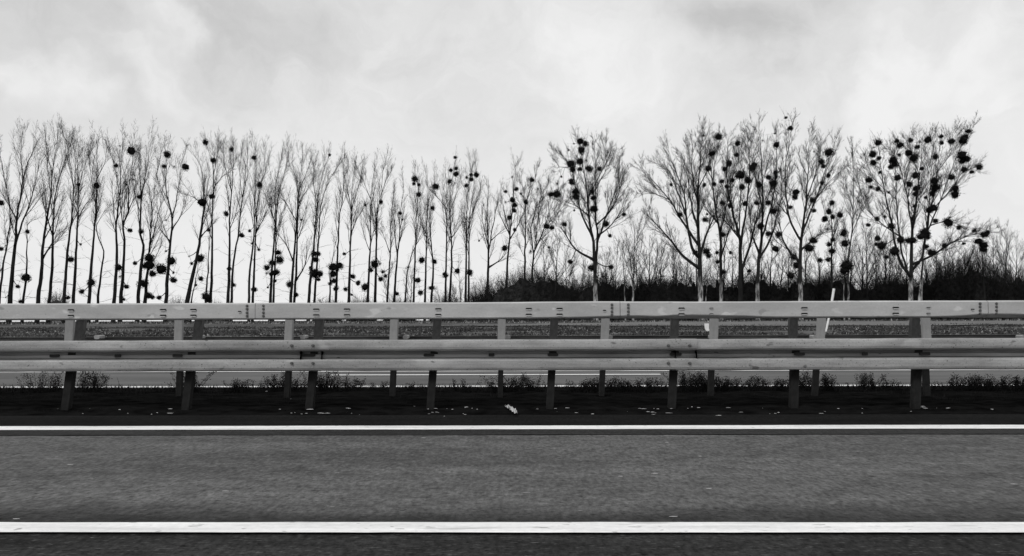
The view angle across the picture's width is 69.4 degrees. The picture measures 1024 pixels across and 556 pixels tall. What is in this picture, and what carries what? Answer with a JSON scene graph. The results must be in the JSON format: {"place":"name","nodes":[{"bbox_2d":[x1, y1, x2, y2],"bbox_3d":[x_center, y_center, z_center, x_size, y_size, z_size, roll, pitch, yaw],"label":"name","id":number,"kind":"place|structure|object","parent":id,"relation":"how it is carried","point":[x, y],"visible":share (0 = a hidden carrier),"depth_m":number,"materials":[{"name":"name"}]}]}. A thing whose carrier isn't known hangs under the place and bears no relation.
{"place":"outdoors","nodes":[
{"label":"outdoors","id":0,"kind":"place"},
{"bbox_2d":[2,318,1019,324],"bbox_3d":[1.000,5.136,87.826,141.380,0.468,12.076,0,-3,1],"label":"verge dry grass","id":1,"kind":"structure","parent":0,"point":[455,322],"depth_m":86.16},
{"bbox_2d":[0,428,1023,555],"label":"road","id":2,"kind":"structure","parent":0,"point":[511,544],"depth_m":3.27,"materials":[{"name":"asphalt"}]},
{"bbox_2d":[0,434,1023,521],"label":"driving lane","id":3,"kind":"structure","parent":2,"relation":"on","point":[593,478],"depth_m":4.57,"materials":[{"name":"asphalt"}]},
{"bbox_2d":[0,414,1023,425],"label":"hard shoulder","id":4,"kind":"object","parent":2,"relation":"on","point":[547,420],"visible":0.95,"depth_m":7.15},
{"bbox_2d":[0,522,1023,532],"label":"lane line","id":5,"kind":"object","parent":2,"relation":"on","point":[541,527],"visible":1,"depth_m":3.49,"materials":[{"name":"paint"}]},
{"bbox_2d":[0,429,1023,434],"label":"asphalt seam","id":6,"kind":"object","parent":2,"relation":"on","point":[517,432],"visible":1,"depth_m":6.40,"materials":[{"name":"paint"}]},
{"bbox_2d":[0,425,1023,429],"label":"edge line","id":7,"kind":"object","parent":2,"relation":"on","point":[515,427],"visible":1,"depth_m":6.65,"materials":[{"name":"paint"}]},
{"bbox_2d":[0,387,1023,415],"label":"median soil","id":8,"kind":"structure","parent":0,"point":[566,402],"depth_m":8.13,"materials":[{"name":"soil"}]},
{"bbox_2d":[15,372,63,392],"bbox_3d":[-6.151,1.393,9.774,0.622,0.352,0.470,0,-3,1],"label":"weed","id":9,"kind":"object","parent":8,"relation":"on","point":[40,386],"visible":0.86,"depth_m":9.66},
{"bbox_2d":[74,372,111,391],"bbox_3d":[-5.567,1.366,9.786,0.509,0.424,0.481,0,-3,1],"label":"weed","id":10,"kind":"object","parent":8,"relation":"on","point":[93,383],"visible":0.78,"depth_m":9.70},
{"bbox_2d":[222,378,269,393],"bbox_3d":[-3.548,1.442,9.743,0.748,0.272,0.542,0,-3,1],"label":"weed","id":11,"kind":"object","parent":8,"relation":"on","point":[233,388],"visible":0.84,"depth_m":9.71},
{"bbox_2d":[316,371,357,391],"bbox_3d":[-2.354,1.379,9.729,0.604,0.372,0.531,0,-3,1],"label":"weed","id":12,"kind":"object","parent":8,"relation":"on","point":[321,386],"visible":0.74,"depth_m":9.62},
{"bbox_2d":[3,378,1017,396],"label":"dead stalks","id":13,"kind":"object","parent":8,"relation":"on","point":[441,389],"visible":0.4,"depth_m":9.46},
{"bbox_2d":[0,300,1023,409],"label":"guard rail","id":14,"kind":"object","parent":8,"relation":"on","point":[914,353],"visible":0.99,"depth_m":7.71,"materials":[{"name":"metal"}]},
{"bbox_2d":[0,318,1023,397],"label":"guard rail","id":15,"kind":"object","parent":8,"relation":"on","point":[394,327],"visible":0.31,"depth_m":8.97,"materials":[{"name":"metal"}]},
{"bbox_2d":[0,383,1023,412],"bbox_3d":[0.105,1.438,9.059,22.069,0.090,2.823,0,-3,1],"label":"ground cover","id":16,"kind":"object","parent":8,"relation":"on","point":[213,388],"visible":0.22,"depth_m":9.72,"materials":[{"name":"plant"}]},
{"bbox_2d":[605,376,649,391],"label":"weed","id":17,"kind":"object","parent":8,"relation":"on","point":[623,385],"visible":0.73,"depth_m":9.62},
{"bbox_2d":[661,371,715,391],"bbox_3d":[2.319,1.369,9.682,0.801,0.348,0.522,0,-3,1],"label":"weed","id":18,"kind":"object","parent":8,"relation":"on","point":[683,383],"visible":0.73,"depth_m":9.66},
{"bbox_2d":[723,374,768,390],"bbox_3d":[3.030,1.399,9.681,0.597,0.273,0.469,0,-3,1],"label":"weed","id":19,"kind":"object","parent":8,"relation":"on","point":[754,385],"visible":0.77,"depth_m":9.58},
{"bbox_2d":[854,372,894,389],"bbox_3d":[4.715,1.376,9.672,0.394,0.314,0.543,0,-3,1],"label":"weed","id":20,"kind":"object","parent":8,"relation":"on","point":[863,384],"visible":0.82,"depth_m":9.71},
{"bbox_2d":[946,375,983,390],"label":"weed","id":21,"kind":"object","parent":8,"relation":"on","point":[956,385],"visible":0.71,"depth_m":9.57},
{"bbox_2d":[952,373,1010,390],"bbox_3d":[6.059,1.373,9.593,0.588,0.297,0.500,1,-3,-21],"label":"weed","id":22,"kind":"object","parent":8,"relation":"on","point":[975,382],"visible":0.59,"depth_m":9.50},
{"bbox_2d":[0,370,1023,387],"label":"opposite road","id":23,"kind":"structure","parent":0,"point":[258,377],"depth_m":12.55,"materials":[{"name":"asphalt"}]},
{"bbox_2d":[153,370,784,371],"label":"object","id":24,"kind":"object","parent":23,"relation":"on","point":[353,371],"visible":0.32,"depth_m":13.71,"materials":[{"name":"paint"}]},
{"bbox_2d":[0,382,1021,386],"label":"opposite shoulder","id":25,"kind":"object","parent":23,"relation":"on","point":[479,384],"visible":0.37,"depth_m":11.07},
{"bbox_2d":[366,374,660,374],"bbox_3d":[-0.295,1.677,12.843,5.728,0.001,0.160,0,-3,1],"label":"lane dash","id":26,"kind":"object","parent":23,"relation":"on","point":[516,374],"visible":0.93,"depth_m":12.84,"materials":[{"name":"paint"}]},
{"bbox_2d":[0,323,1023,336],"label":"rough grass","id":27,"kind":"structure","parent":0,"point":[581,331],"depth_m":46.53,"materials":[{"name":"plant"}]},
{"bbox_2d":[0,320,1023,388],"bbox_3d":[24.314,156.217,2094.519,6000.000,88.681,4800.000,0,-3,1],"label":"ground","id":28,"kind":"structure","parent":0,"point":[110,325],"depth_m":58.85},
{"bbox_2d":[0,133,25,303],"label":"poplar tree","id":29,"kind":"object","parent":28,"relation":"on","point":[7,239],"visible":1,"depth_m":86.80,"materials":[{"name":"black plant"}]},
{"bbox_2d":[7,211,46,323],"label":"poplar tree","id":30,"kind":"object","parent":28,"relation":"on","point":[25,277],"visible":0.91,"depth_m":90.58,"materials":[{"name":"black plant"}]},
{"bbox_2d":[0,118,57,323],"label":"poplar tree","id":31,"kind":"object","parent":28,"relation":"on","point":[12,276],"visible":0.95,"depth_m":88.94,"materials":[{"name":"black plant"}]},
{"bbox_2d":[25,116,69,323],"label":"poplar tree","id":32,"kind":"object","parent":28,"relation":"on","point":[39,290],"visible":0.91,"depth_m":90.66,"materials":[{"name":"black plant"}]},
{"bbox_2d":[33,125,75,322],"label":"poplar tree","id":33,"kind":"object","parent":28,"relation":"on","point":[52,233],"visible":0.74,"depth_m":93.52,"materials":[{"name":"black plant"}]},
{"bbox_2d":[55,121,94,323],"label":"poplar tree","id":34,"kind":"object","parent":28,"relation":"on","point":[70,259],"visible":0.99,"depth_m":91.62,"materials":[{"name":"black plant"}]},
{"bbox_2d":[55,129,107,302],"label":"poplar tree","id":35,"kind":"object","parent":28,"relation":"on","point":[75,261],"visible":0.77,"depth_m":94.28,"materials":[{"name":"black plant"}]},
{"bbox_2d":[75,120,115,322],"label":"poplar tree","id":36,"kind":"object","parent":28,"relation":"on","point":[95,185],"visible":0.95,"depth_m":91.73,"materials":[{"name":"black plant"}]},
{"bbox_2d":[95,119,136,322],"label":"poplar tree","id":37,"kind":"object","parent":28,"relation":"on","point":[117,267],"visible":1,"depth_m":92.71,"materials":[{"name":"black plant"}]},
{"bbox_2d":[106,119,153,322],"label":"poplar tree","id":38,"kind":"object","parent":28,"relation":"on","point":[129,150],"visible":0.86,"depth_m":95.47,"materials":[{"name":"black plant"}]},
{"bbox_2d":[125,116,161,321],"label":"poplar tree","id":39,"kind":"object","parent":28,"relation":"on","point":[140,231],"visible":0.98,"depth_m":95.20,"materials":[{"name":"black plant"}]},
{"bbox_2d":[136,138,174,322],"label":"poplar tree","id":40,"kind":"object","parent":28,"relation":"on","point":[148,262],"visible":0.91,"depth_m":96.61,"materials":[{"name":"black plant"}]},
{"bbox_2d":[149,127,196,321],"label":"poplar tree","id":41,"kind":"object","parent":28,"relation":"on","point":[163,268],"visible":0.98,"depth_m":96.50,"materials":[{"name":"black plant"}]},
{"bbox_2d":[170,137,219,321],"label":"poplar tree","id":42,"kind":"object","parent":28,"relation":"on","point":[202,202],"visible":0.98,"depth_m":97.62,"materials":[{"name":"black plant"}]},
{"bbox_2d":[196,128,241,321],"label":"poplar tree","id":43,"kind":"object","parent":28,"relation":"on","point":[213,159],"visible":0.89,"depth_m":99.65,"materials":[{"name":"black plant"}]},
{"bbox_2d":[211,129,242,321],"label":"poplar tree","id":44,"kind":"object","parent":28,"relation":"on","point":[227,214],"visible":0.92,"depth_m":100.23,"materials":[{"name":"black plant"}]},
{"bbox_2d":[218,133,260,321],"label":"poplar tree","id":45,"kind":"object","parent":28,"relation":"on","point":[241,235],"visible":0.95,"depth_m":102.35,"materials":[{"name":"black plant"}]},
{"bbox_2d":[238,131,273,321],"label":"poplar tree","id":46,"kind":"object","parent":28,"relation":"on","point":[253,157],"visible":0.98,"depth_m":101.89,"materials":[{"name":"black plant"}]},
{"bbox_2d":[245,134,279,321],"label":"poplar tree","id":47,"kind":"object","parent":28,"relation":"on","point":[254,288],"visible":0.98,"depth_m":102.38,"materials":[{"name":"black plant"}]},
{"bbox_2d":[257,133,292,321],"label":"poplar tree","id":48,"kind":"object","parent":28,"relation":"on","point":[272,262],"visible":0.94,"depth_m":102.90,"materials":[{"name":"black plant"}]},
{"bbox_2d":[261,136,293,321],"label":"poplar tree","id":49,"kind":"object","parent":28,"relation":"on","point":[279,259],"visible":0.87,"depth_m":104.42,"materials":[{"name":"black plant"}]},
{"bbox_2d":[268,133,314,302],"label":"poplar tree","id":50,"kind":"object","parent":28,"relation":"on","point":[289,284],"visible":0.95,"depth_m":103.80,"materials":[{"name":"black plant"}]},
{"bbox_2d":[286,140,327,321],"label":"poplar tree","id":51,"kind":"object","parent":28,"relation":"on","point":[294,296],"visible":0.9,"depth_m":106.11,"materials":[{"name":"black plant"}]},
{"bbox_2d":[300,143,331,321],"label":"poplar tree","id":52,"kind":"object","parent":28,"relation":"on","point":[313,252],"visible":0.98,"depth_m":105.05,"materials":[{"name":"black plant"}]},
{"bbox_2d":[307,143,347,321],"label":"poplar tree","id":53,"kind":"object","parent":28,"relation":"on","point":[316,273],"visible":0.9,"depth_m":106.37,"materials":[{"name":"black plant"}]},
{"bbox_2d":[318,231,343,321],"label":"poplar tree","id":54,"kind":"object","parent":28,"relation":"on","point":[333,266],"visible":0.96,"depth_m":105.53,"materials":[{"name":"black plant"}]},
{"bbox_2d":[331,148,354,320],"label":"poplar tree","id":55,"kind":"object","parent":28,"relation":"on","point":[335,288],"visible":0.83,"depth_m":107.78,"materials":[{"name":"black plant"}]},
{"bbox_2d":[339,147,369,320],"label":"poplar tree","id":56,"kind":"object","parent":28,"relation":"on","point":[350,276],"visible":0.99,"depth_m":106.59,"materials":[{"name":"black plant"}]},
{"bbox_2d":[350,152,380,320],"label":"poplar tree","id":57,"kind":"object","parent":28,"relation":"on","point":[364,286],"visible":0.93,"depth_m":107.45,"materials":[{"name":"black plant"}]},
{"bbox_2d":[361,144,395,320],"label":"poplar tree","id":58,"kind":"object","parent":28,"relation":"on","point":[375,263],"visible":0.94,"depth_m":109.42,"materials":[{"name":"black plant"}]},
{"bbox_2d":[373,178,401,320],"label":"poplar tree","id":59,"kind":"object","parent":28,"relation":"on","point":[390,213],"visible":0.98,"depth_m":109.38,"materials":[{"name":"black plant"}]},
{"bbox_2d":[389,160,413,301],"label":"poplar tree","id":60,"kind":"object","parent":28,"relation":"on","point":[396,293],"visible":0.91,"depth_m":111.45,"materials":[{"name":"black plant"}]},
{"bbox_2d":[405,157,428,320],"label":"poplar tree","id":61,"kind":"object","parent":28,"relation":"on","point":[417,206],"visible":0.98,"depth_m":111.47,"materials":[{"name":"black plant"}]},
{"bbox_2d":[413,159,436,320],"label":"poplar tree","id":62,"kind":"object","parent":28,"relation":"on","point":[422,259],"visible":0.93,"depth_m":112.12,"materials":[{"name":"black plant"}]},
{"bbox_2d":[418,161,439,320],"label":"poplar tree","id":63,"kind":"object","parent":28,"relation":"on","point":[432,287],"visible":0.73,"depth_m":114.36,"materials":[{"name":"black plant"}]},
{"bbox_2d":[428,282,462,320],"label":"bush","id":64,"kind":"object","parent":28,"relation":"on","point":[455,299],"visible":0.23,"depth_m":111.51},
{"bbox_2d":[427,157,463,300],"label":"poplar tree","id":65,"kind":"object","parent":28,"relation":"on","point":[445,274],"visible":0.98,"depth_m":113.12,"materials":[{"name":"black plant"}]},
{"bbox_2d":[436,146,468,300],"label":"poplar tree","id":66,"kind":"object","parent":28,"relation":"on","point":[455,174],"visible":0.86,"depth_m":115.85,"materials":[{"name":"black plant"}]},
{"bbox_2d":[450,149,478,301],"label":"poplar tree","id":67,"kind":"object","parent":28,"relation":"on","point":[467,186],"visible":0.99,"depth_m":114.52,"materials":[{"name":"black plant"}]},
{"bbox_2d":[459,160,484,300],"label":"poplar tree","id":68,"kind":"object","parent":28,"relation":"on","point":[476,174],"visible":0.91,"depth_m":116.58,"materials":[{"name":"black plant"}]},
{"bbox_2d":[461,274,506,301],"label":"bush","id":69,"kind":"object","parent":28,"relation":"on","point":[473,294],"visible":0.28,"depth_m":108.42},
{"bbox_2d":[476,178,517,287],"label":"poplar tree","id":70,"kind":"object","parent":28,"relation":"on","point":[486,234],"visible":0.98,"depth_m":114.50,"materials":[{"name":"black plant"}]},
{"bbox_2d":[493,146,537,286],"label":"poplar tree","id":71,"kind":"object","parent":28,"relation":"on","point":[513,210],"visible":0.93,"depth_m":112.32,"materials":[{"name":"black plant"}]},
{"bbox_2d":[482,257,572,320],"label":"bush","id":72,"kind":"object","parent":28,"relation":"on","point":[522,289],"visible":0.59,"depth_m":103.89,"materials":[{"name":"plant"}]},
{"bbox_2d":[512,160,547,277],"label":"poplar tree","id":73,"kind":"object","parent":28,"relation":"on","point":[525,201],"visible":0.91,"depth_m":110.52,"materials":[{"name":"black plant"}]},
{"bbox_2d":[520,174,572,282],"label":"poplar tree","id":74,"kind":"object","parent":28,"relation":"on","point":[554,193],"visible":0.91,"depth_m":108.31,"materials":[{"name":"black plant"}]},
{"bbox_2d":[540,226,576,297],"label":"bare tree","id":75,"kind":"object","parent":28,"relation":"on","point":[556,266],"visible":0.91,"depth_m":103.37,"materials":[{"name":"black plant"}]},
{"bbox_2d":[543,283,584,320],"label":"bush","id":76,"kind":"object","parent":28,"relation":"on","point":[558,298],"visible":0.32,"depth_m":102.03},
{"bbox_2d":[568,269,614,320],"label":"bush","id":77,"kind":"object","parent":28,"relation":"on","point":[585,295],"visible":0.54,"depth_m":101.06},
{"bbox_2d":[543,127,640,320],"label":"poplar tree","id":78,"kind":"object","parent":28,"relation":"on","point":[576,192],"visible":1,"depth_m":98.55,"materials":[{"name":"grey plant"}]},
{"bbox_2d":[598,274,636,320],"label":"bush","id":79,"kind":"object","parent":28,"relation":"on","point":[618,292],"visible":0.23,"depth_m":104.28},
{"bbox_2d":[618,206,649,320],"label":"bare tree","id":80,"kind":"object","parent":28,"relation":"on","point":[630,260],"visible":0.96,"depth_m":100.82,"materials":[{"name":"black plant"}]},
{"bbox_2d":[622,265,677,320],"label":"bush","id":81,"kind":"object","parent":28,"relation":"on","point":[641,293],"visible":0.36,"depth_m":104.93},
{"bbox_2d":[634,234,667,319],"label":"bare tree","id":82,"kind":"object","parent":28,"relation":"on","point":[647,289],"visible":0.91,"depth_m":103.88,"materials":[{"name":"black plant"}]},
{"bbox_2d":[649,270,692,320],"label":"bush","id":83,"kind":"object","parent":28,"relation":"on","point":[668,291],"visible":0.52,"depth_m":101.09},
{"bbox_2d":[628,114,731,320],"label":"poplar tree","id":84,"kind":"object","parent":28,"relation":"on","point":[698,253],"visible":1,"depth_m":95.92,"materials":[{"name":"grey plant"}]},
{"bbox_2d":[687,280,718,320],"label":"bush","id":85,"kind":"object","parent":28,"relation":"on","point":[709,298],"visible":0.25,"depth_m":102.89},
{"bbox_2d":[693,123,745,320],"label":"poplar tree","id":86,"kind":"object","parent":28,"relation":"on","point":[716,137],"visible":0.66,"depth_m":98.78,"materials":[{"name":"black plant"}]},
{"bbox_2d":[713,276,747,319],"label":"bush","id":87,"kind":"object","parent":28,"relation":"on","point":[730,293],"visible":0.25,"depth_m":103.78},
{"bbox_2d":[706,120,767,319],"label":"poplar tree","id":88,"kind":"object","parent":28,"relation":"on","point":[741,174],"visible":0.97,"depth_m":96.73,"materials":[{"name":"grey plant"}]},
{"bbox_2d":[729,265,777,319],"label":"bush","id":89,"kind":"object","parent":28,"relation":"on","point":[748,285],"visible":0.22,"depth_m":103.91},
{"bbox_2d":[739,110,798,320],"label":"poplar tree","id":90,"kind":"object","parent":28,"relation":"on","point":[771,212],"visible":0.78,"depth_m":98.05,"materials":[{"name":"grey plant"}]},
{"bbox_2d":[746,275,793,319],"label":"bush","id":91,"kind":"object","parent":28,"relation":"on","point":[775,296],"visible":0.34,"depth_m":101.95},
{"bbox_2d":[779,267,826,319],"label":"bush","id":92,"kind":"object","parent":28,"relation":"on","point":[810,295],"visible":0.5,"depth_m":102.78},
{"bbox_2d":[763,108,852,320],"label":"poplar tree","id":93,"kind":"object","parent":28,"relation":"on","point":[812,201],"visible":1,"depth_m":96.39,"materials":[{"name":"grey plant"}]},
{"bbox_2d":[813,183,847,319],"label":"poplar tree","id":94,"kind":"object","parent":28,"relation":"on","point":[831,250],"visible":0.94,"depth_m":100.35,"materials":[{"name":"black plant"}]},
{"bbox_2d":[809,263,858,319],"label":"bush","id":95,"kind":"object","parent":28,"relation":"on","point":[825,286],"visible":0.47,"depth_m":102.62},
{"bbox_2d":[834,216,854,319],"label":"poplar tree","id":96,"kind":"object","parent":28,"relation":"on","point":[845,267],"visible":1,"depth_m":98.19,"materials":[{"name":"black plant"}]},
{"bbox_2d":[836,137,875,319],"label":"poplar tree","id":97,"kind":"object","parent":28,"relation":"on","point":[844,194],"visible":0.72,"depth_m":100.84,"materials":[{"name":"grey plant"}]},
{"bbox_2d":[851,214,887,300],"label":"bare tree","id":98,"kind":"object","parent":28,"relation":"on","point":[866,267],"visible":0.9,"depth_m":102.98,"materials":[{"name":"grey plant"}]},
{"bbox_2d":[861,263,914,319],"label":"bush","id":99,"kind":"object","parent":28,"relation":"on","point":[883,292],"visible":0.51,"depth_m":103.31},
{"bbox_2d":[894,272,936,319],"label":"bush","id":100,"kind":"object","parent":28,"relation":"on","point":[916,285],"visible":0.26,"depth_m":102.49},
{"bbox_2d":[905,220,929,300],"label":"poplar tree","id":101,"kind":"object","parent":28,"relation":"on","point":[919,236],"visible":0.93,"depth_m":93.04,"materials":[{"name":"grey plant"}]},
{"bbox_2d":[846,112,1003,320],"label":"poplar tree","id":102,"kind":"object","parent":28,"relation":"on","point":[963,159],"visible":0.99,"depth_m":93.57,"materials":[{"name":"grey plant"}]},
{"bbox_2d":[919,256,976,319],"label":"bush","id":103,"kind":"object","parent":28,"relation":"on","point":[947,289],"visible":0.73,"depth_m":101.19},
{"bbox_2d":[936,243,1014,319],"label":"bush","id":104,"kind":"object","parent":28,"relation":"on","point":[993,289],"visible":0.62,"depth_m":100.93,"materials":[{"name":"plant"}]},
{"bbox_2d":[971,225,1000,319],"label":"bare tree","id":105,"kind":"object","parent":28,"relation":"on","point":[983,245],"visible":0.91,"depth_m":99.49,"materials":[{"name":"black plant"}]},
{"bbox_2d":[968,219,1017,281],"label":"bare tree","id":106,"kind":"object","parent":28,"relation":"on","point":[1006,246],"visible":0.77,"depth_m":103.03,"materials":[{"name":"grey plant"}]},
{"bbox_2d":[988,235,1023,286],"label":"bare tree","id":107,"kind":"object","parent":28,"relation":"on","point":[1016,248],"visible":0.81,"depth_m":103.72,"materials":[{"name":"grey plant"}]},
{"bbox_2d":[990,261,1023,319],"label":"bush","id":108,"kind":"object","parent":28,"relation":"on","point":[1014,295],"visible":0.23,"depth_m":102.31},
{"bbox_2d":[0,318,1023,323],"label":"verge grass","id":109,"kind":"structure","parent":0,"point":[333,321],"depth_m":88.34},
{"bbox_2d":[0,0,1023,321],"label":"sky","id":110,"kind":"structure","parent":0,"point":[422,79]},
{"bbox_2d":[422,321,1023,325],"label":"mown path","id":111,"kind":"structure","parent":0,"point":[744,323],"depth_m":71.30,"materials":[{"name":"plant"}]},
{"bbox_2d":[462,256,1023,320],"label":"undergrowth","id":112,"kind":"object","parent":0,"point":[860,282],"depth_m":107.10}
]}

